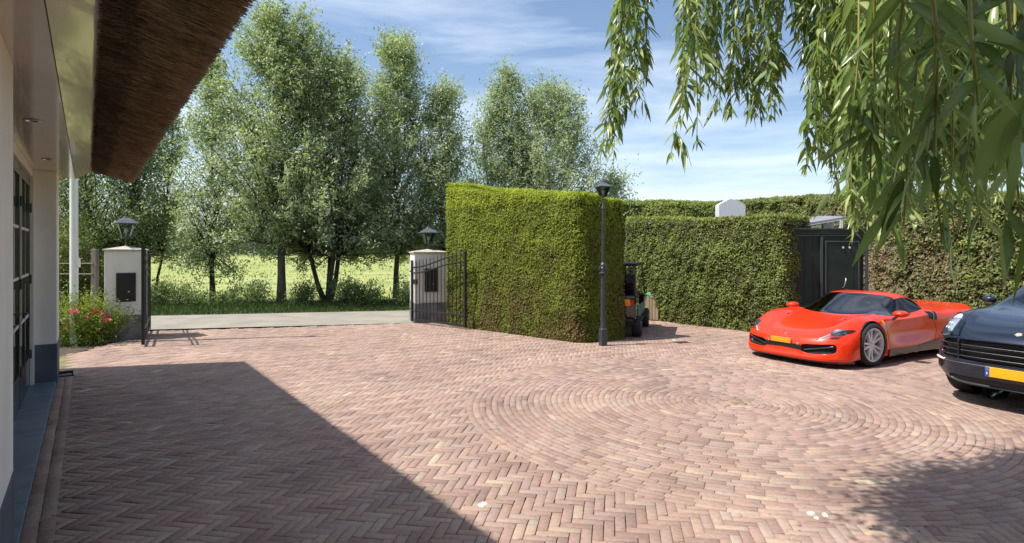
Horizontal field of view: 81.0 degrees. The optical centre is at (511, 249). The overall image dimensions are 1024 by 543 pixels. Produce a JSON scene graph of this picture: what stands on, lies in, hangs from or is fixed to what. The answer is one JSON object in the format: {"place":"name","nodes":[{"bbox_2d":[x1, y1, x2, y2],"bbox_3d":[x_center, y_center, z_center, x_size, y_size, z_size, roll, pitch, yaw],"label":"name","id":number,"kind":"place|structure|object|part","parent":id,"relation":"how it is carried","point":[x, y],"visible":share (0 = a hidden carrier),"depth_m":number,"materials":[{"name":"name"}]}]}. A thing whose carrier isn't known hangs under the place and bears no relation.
{"place":"outdoors","nodes":[
{"label":"outdoors","id":0,"kind":"place"},
{"bbox_2d":[59,334,115,355],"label":"garden soil","id":1,"kind":"structure","parent":0,"point":[68,349],"depth_m":11.39,"materials":[{"name":"brown soil"}]},
{"bbox_2d":[69,178,80,343],"bbox_3d":[-8.419,-2.225,11.780,0.506,8.130,0.142,0,0,0],"label":"flagpole","id":2,"kind":"object","parent":1,"relation":"on","point":[74,262],"visible":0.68,"depth_m":11.73,"materials":[{"name":"white metal"}]},
{"bbox_2d":[59,249,98,319],"bbox_3d":[-10.633,0.925,13.297,3.377,1.890,0.136,0,0,11],"label":"garden fence","id":3,"kind":"object","parent":1,"relation":"on","point":[94,263],"visible":0.52,"depth_m":12.95,"materials":[{"name":"grey wood"}]},
{"bbox_2d":[59,280,152,347],"bbox_3d":[-8.489,1.224,11.969,2.094,1.350,1.616,0,0,0],"label":"rose bush","id":4,"kind":"object","parent":1,"relation":"on","point":[90,329],"visible":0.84,"depth_m":11.77,"materials":[{"name":"green plant"}]},
{"bbox_2d":[102,246,148,341],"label":"gate pillar","id":5,"kind":"structure","parent":1,"relation":"on","point":[122,270],"depth_m":12.29,"materials":[{"name":"paint"}]},
{"bbox_2d":[112,214,139,245],"bbox_3d":[-8.120,-0.425,12.620,0.428,0.700,0.428,0,0,-42],"label":"pillar lantern","id":6,"kind":"object","parent":5,"relation":"on","point":[125,220],"visible":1,"depth_m":12.58,"materials":[{"name":"metal"}]},
{"bbox_2d":[141,245,150,344],"bbox_3d":[-7.644,0.847,12.553,0.070,1.905,2.685,0,0,-29],"label":"gate leaf","id":7,"kind":"object","parent":5,"relation":"attached to","point":[145,285],"visible":0.99,"depth_m":12.04,"materials":[{"name":"black metal"}]},
{"bbox_2d":[60,250,409,353],"bbox_3d":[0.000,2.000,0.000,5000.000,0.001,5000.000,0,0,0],"label":"field","id":8,"kind":"structure","parent":0,"point":[374,273],"depth_m":47.06,"materials":[{"name":"green plant"}]},
{"bbox_2d":[59,172,115,262],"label":"willow tree","id":9,"kind":"object","parent":8,"relation":"on","point":[81,189],"visible":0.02,"depth_m":22.42,"materials":[{"name":"green plant"}]},
{"bbox_2d":[59,141,189,253],"bbox_3d":[-14.620,-2.137,21.933,5.392,8.096,5.334,0,0,39],"label":"willow tree","id":10,"kind":"object","parent":8,"relation":"on","point":[85,192],"visible":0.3,"depth_m":21.18,"materials":[{"name":"green plant"}]},
{"bbox_2d":[80,104,218,292],"bbox_3d":[-13.479,-2.741,22.749,4.024,9.302,4.608,0,0,0],"label":"willow tree","id":11,"kind":"object","parent":8,"relation":"on","point":[160,248],"visible":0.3,"depth_m":22.38,"materials":[{"name":"green plant"}]},
{"bbox_2d":[144,47,255,301],"bbox_3d":[-11.030,-2.888,21.590,3.848,9.564,4.025,0,0,-42],"label":"willow tree","id":12,"kind":"object","parent":8,"relation":"on","point":[208,258],"visible":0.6,"depth_m":21.34,"materials":[{"name":"green plant"}]},
{"bbox_2d":[67,226,431,255],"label":"wood","id":13,"kind":"object","parent":8,"relation":"on","point":[246,247],"visible":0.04,"depth_m":204.93,"materials":[{"name":"green plant"}]},
{"bbox_2d":[339,24,453,297],"bbox_3d":[-4.685,-3.512,23.411,5.048,10.816,5.375,0,0,0],"label":"willow tree","id":14,"kind":"object","parent":8,"relation":"on","point":[397,54],"visible":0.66,"depth_m":23.11,"materials":[{"name":"green plant"}]},
{"bbox_2d":[383,61,484,251],"bbox_3d":[-2.624,-2.661,23.572,4.970,9.117,4.246,0,0,27],"label":"willow tree","id":15,"kind":"object","parent":8,"relation":"on","point":[441,100],"visible":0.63,"depth_m":23.06,"materials":[{"name":"green plant"}]},
{"bbox_2d":[462,49,547,189],"bbox_3d":[-0.343,-3.168,25.153,4.490,10.156,4.671,0,0,-45],"label":"willow tree","id":16,"kind":"object","parent":8,"relation":"on","point":[498,97],"visible":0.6,"depth_m":24.76,"materials":[{"name":"green plant"}]},
{"bbox_2d":[473,67,637,221],"bbox_3d":[1.526,-2.907,25.010,6.990,9.647,7.554,0,0,0],"label":"willow tree","id":17,"kind":"object","parent":8,"relation":"on","point":[561,145],"visible":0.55,"depth_m":24.44,"materials":[{"name":"green plant"}]},
{"bbox_2d":[576,153,646,211],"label":"willow tree","id":18,"kind":"object","parent":8,"relation":"on","point":[614,189],"visible":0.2,"depth_m":25.99,"materials":[{"name":"green plant"}]},
{"bbox_2d":[60,298,409,317],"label":"verge","id":19,"kind":"structure","parent":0,"point":[361,306],"depth_m":18.91,"materials":[{"name":"green plant"}]},
{"bbox_2d":[59,195,120,304],"bbox_3d":[-14.414,0.024,19.676,3.380,3.810,3.103,0,0,0],"label":"tall shrub","id":20,"kind":"object","parent":19,"relation":"on","point":[64,251],"visible":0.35,"depth_m":19.57,"materials":[{"name":"green plant"}]},
{"bbox_2d":[62,203,124,304],"bbox_3d":[-14.611,0.117,20.904,2.579,3.616,2.837,0,0,0],"label":"tall shrub","id":21,"kind":"object","parent":19,"relation":"on","point":[102,245],"visible":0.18,"depth_m":20.68,"materials":[{"name":"green plant"}]},
{"bbox_2d":[151,274,177,305],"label":"verge shrub","id":22,"kind":"object","parent":19,"relation":"on","point":[158,296],"visible":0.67,"depth_m":20.22,"materials":[{"name":"green plant"}]},
{"bbox_2d":[160,279,205,304],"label":"verge shrub","id":23,"kind":"object","parent":19,"relation":"on","point":[176,291],"visible":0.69,"depth_m":20.17,"materials":[{"name":"green plant"}]},
{"bbox_2d":[178,285,212,305],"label":"verge shrub","id":24,"kind":"object","parent":19,"relation":"on","point":[197,299],"visible":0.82,"depth_m":20.02,"materials":[{"name":"green plant"}]},
{"bbox_2d":[209,277,242,304],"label":"verge shrub","id":25,"kind":"object","parent":19,"relation":"on","point":[229,298],"visible":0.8,"depth_m":20.09,"materials":[{"name":"green plant"}]},
{"bbox_2d":[232,272,275,304],"bbox_3d":[-8.772,1.320,20.319,1.378,1.199,1.431,0,0,-29],"label":"verge shrub","id":26,"kind":"object","parent":19,"relation":"on","point":[253,294],"visible":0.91,"depth_m":20.20,"materials":[{"name":"green plant"}]},
{"bbox_2d":[168,0,380,302],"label":"willow tree","id":27,"kind":"object","parent":19,"relation":"on","point":[275,53],"visible":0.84,"depth_m":20.32,"materials":[{"name":"green plant"}]},
{"bbox_2d":[278,276,323,306],"bbox_3d":[-7.013,1.393,20.102,1.366,1.053,1.307,0,0,0],"label":"verge shrub","id":28,"kind":"object","parent":19,"relation":"on","point":[303,295],"visible":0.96,"depth_m":20.09,"materials":[{"name":"green plant"}]},
{"bbox_2d":[220,25,423,301],"bbox_3d":[-6.871,-3.022,21.952,6.906,9.905,7.427,0,0,-43],"label":"willow tree","id":29,"kind":"object","parent":19,"relation":"on","point":[332,249],"visible":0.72,"depth_m":21.08,"materials":[{"name":"green plant"}]},
{"bbox_2d":[325,265,366,305],"bbox_3d":[-5.565,1.209,20.152,1.578,1.398,1.299,0,0,18],"label":"verge shrub","id":30,"kind":"object","parent":19,"relation":"on","point":[349,288],"visible":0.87,"depth_m":20.06,"materials":[{"name":"green plant"}]},
{"bbox_2d":[346,276,387,305],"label":"verge shrub","id":31,"kind":"object","parent":19,"relation":"on","point":[368,296],"visible":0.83,"depth_m":20.08,"materials":[{"name":"green plant"}]},
{"bbox_2d":[387,264,409,305],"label":"verge shrub","id":32,"kind":"object","parent":19,"relation":"on","point":[403,296],"visible":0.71,"depth_m":20.21,"materials":[{"name":"green plant"}]},
{"bbox_2d":[619,189,1023,308],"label":"boundary hedge","id":33,"kind":"object","parent":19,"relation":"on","point":[923,274],"visible":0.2,"depth_m":14.71,"materials":[{"name":"green plant"}]},
{"bbox_2d":[60,310,412,329],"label":"road","id":34,"kind":"structure","parent":0,"point":[258,320],"depth_m":15.94,"materials":[{"name":"grey asphalt"}]},
{"bbox_2d":[623,224,626,273],"bbox_3d":[3.509,0.543,17.440,0.870,2.594,0.080,0,0,0],"label":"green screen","id":35,"kind":"object","parent":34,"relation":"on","point":[624,232],"visible":0.01,"depth_m":17.40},
{"bbox_2d":[19,319,1023,542],"bbox_3d":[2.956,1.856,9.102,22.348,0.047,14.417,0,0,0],"label":"brick paving","id":36,"kind":"structure","parent":0,"point":[180,482],"depth_m":5.71,"materials":[{"name":"brick"}]},
{"bbox_2d":[59,370,73,376],"bbox_3d":[-6.542,1.802,8.762,0.240,0.075,0.120,0,0,-35],"label":"boot scraper","id":37,"kind":"object","parent":36,"relation":"on","point":[65,373],"visible":0.58,"depth_m":8.75,"materials":[{"name":"black metal"}]},
{"bbox_2d":[0,0,256,542],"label":"thatched house","id":38,"kind":"structure","parent":36,"relation":"on","point":[105,87],"depth_m":4.19,"materials":[{"name":"paint"}]},
{"bbox_2d":[13,157,22,422],"bbox_3d":[-5.214,0.415,6.299,0.104,2.770,1.419,0,0,-35],"label":"door","id":39,"kind":"structure","parent":38,"relation":"in","point":[17,199],"depth_m":6.68,"materials":[{"name":"paint"}]},
{"bbox_2d":[20,166,31,406],"bbox_3d":[-6.029,0.415,7.450,0.104,2.770,1.419,0,0,-35],"label":"door","id":40,"kind":"structure","parent":38,"relation":"in","point":[25,210],"depth_m":7.43,"materials":[{"name":"paint"}]},
{"bbox_2d":[409,249,446,322],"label":"gate pillar","id":41,"kind":"structure","parent":36,"relation":"on","point":[423,255],"depth_m":15.24,"materials":[{"name":"paint"}]},
{"bbox_2d":[419,225,438,248],"bbox_3d":[-2.180,-0.340,15.650,0.428,0.650,0.428,0,0,-26],"label":"pillar lantern","id":42,"kind":"object","parent":41,"relation":"on","point":[428,230],"visible":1,"depth_m":15.59,"materials":[{"name":"metal"}]},
{"bbox_2d":[409,251,466,327],"bbox_3d":[-1.828,0.912,14.572,2.061,1.775,0.070,0,0,42],"label":"gate leaf","id":43,"kind":"object","parent":41,"relation":"attached to","point":[415,281],"visible":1,"depth_m":14.46,"materials":[{"name":"black metal"}]},
{"bbox_2d":[478,502,487,506],"bbox_3d":[-0.210,1.834,4.330,0.080,0.010,0.067,0,0,-45],"label":"stone chip","id":44,"kind":"object","parent":36,"relation":"on","point":[482,504],"visible":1,"depth_m":4.31,"materials":[{"name":"white stone"}]},
{"bbox_2d":[445,182,625,342],"bbox_3d":[0.364,0.115,13.608,1.514,3.573,4.595,0,0,-43],"label":"clipped hedge","id":45,"kind":"object","parent":36,"relation":"on","point":[534,258],"visible":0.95,"depth_m":12.68,"materials":[{"name":"green plant"}]},
{"bbox_2d":[593,180,612,345],"bbox_3d":[1.753,0.242,11.560,0.282,3.197,0.282,0,0,-20],"label":"lamp post","id":46,"kind":"object","parent":36,"relation":"on","point":[603,273],"visible":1,"depth_m":11.52,"materials":[{"name":"metal"}]},
{"bbox_2d":[623,262,648,336],"bbox_3d":[2.495,1.060,13.706,1.070,1.560,2.581,0,0,18],"label":"golf cart","id":47,"kind":"object","parent":36,"relation":"on","point":[636,314],"visible":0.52,"depth_m":12.67,"materials":[{"name":"metal"}]},
{"bbox_2d":[646,290,658,319],"bbox_3d":[3.704,1.431,15.770,0.376,0.779,0.336,0,0,20],"label":"slatted planter","id":48,"kind":"object","parent":36,"relation":"on","point":[652,307],"visible":0.6,"depth_m":15.62,"materials":[{"name":"wood"}]},
{"bbox_2d":[624,212,811,331],"bbox_3d":[4.904,0.477,14.922,1.494,2.852,4.744,0,0,-37],"label":"clipped hedge","id":49,"kind":"object","parent":36,"relation":"on","point":[731,272],"visible":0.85,"depth_m":14.11,"materials":[{"name":"green plant"}]},
{"bbox_2d":[593,0,1023,307],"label":"weeping willow","id":50,"kind":"object","parent":36,"relation":"on","point":[905,94],"visible":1,"depth_m":1.53,"materials":[{"name":"green plant"}]},
{"bbox_2d":[789,228,867,305],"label":"green shed","id":51,"kind":"structure","parent":36,"relation":"on","point":[827,255],"depth_m":13.06,"materials":[{"name":"wood"}]},
{"bbox_2d":[793,216,846,227],"bbox_3d":[7.107,0.486,14.280,1.179,2.708,2.188,0,0,14],"label":"lean to roof","id":52,"kind":"object","parent":51,"relation":"on","point":[825,221],"visible":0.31,"depth_m":13.52,"materials":[{"name":"white paint"}]},
{"bbox_2d":[827,242,857,292],"bbox_3d":[7.190,0.810,13.053,0.688,1.959,0.091,0,0,0],"label":"door","id":53,"kind":"structure","parent":51,"relation":"in","point":[841,275],"depth_m":13.06,"materials":[{"name":"wood"}]},
{"bbox_2d":[748,290,971,366],"bbox_3d":[6.362,1.305,10.886,4.434,1.136,2.200,0,0,-29],"label":"sports car","id":54,"kind":"object","parent":36,"relation":"on","point":[867,328],"visible":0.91,"depth_m":10.03,"materials":[{"name":"orange paint"}]},
{"bbox_3d":[5.968,0.957,11.490,0.943,0.272,0.208,0,0,-28],"label":"side window","id":55,"kind":"part","parent":54,"relation":"part of","materials":[{"name":"glass"}]},
{"bbox_3d":[6.654,0.957,10.227,0.943,0.272,0.208,0,0,-29],"label":"side window","id":56,"kind":"part","parent":54,"relation":"part of","materials":[{"name":"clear glass"}]},
{"bbox_2d":[937,285,1023,398],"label":"suv","id":57,"kind":"object","parent":36,"relation":"on","point":[981,349],"visible":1,"depth_m":7.07,"materials":[{"name":"blue paint"}]},
{"bbox_3d":[7.905,0.505,8.716,2.605,0.443,0.225,0,0,-27],"label":"side window","id":58,"kind":"part","parent":57,"relation":"part of","materials":[{"name":"glass"}]},
{"bbox_2d":[59,0,1023,237],"label":"sky","id":59,"kind":"structure","parent":0,"point":[568,38],"materials":[{"name":"blue"}]},
{"bbox_2d":[715,200,744,216],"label":"white gable","id":60,"kind":"structure","parent":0,"point":[725,208],"depth_m":19.00,"materials":[{"name":"white paint"}]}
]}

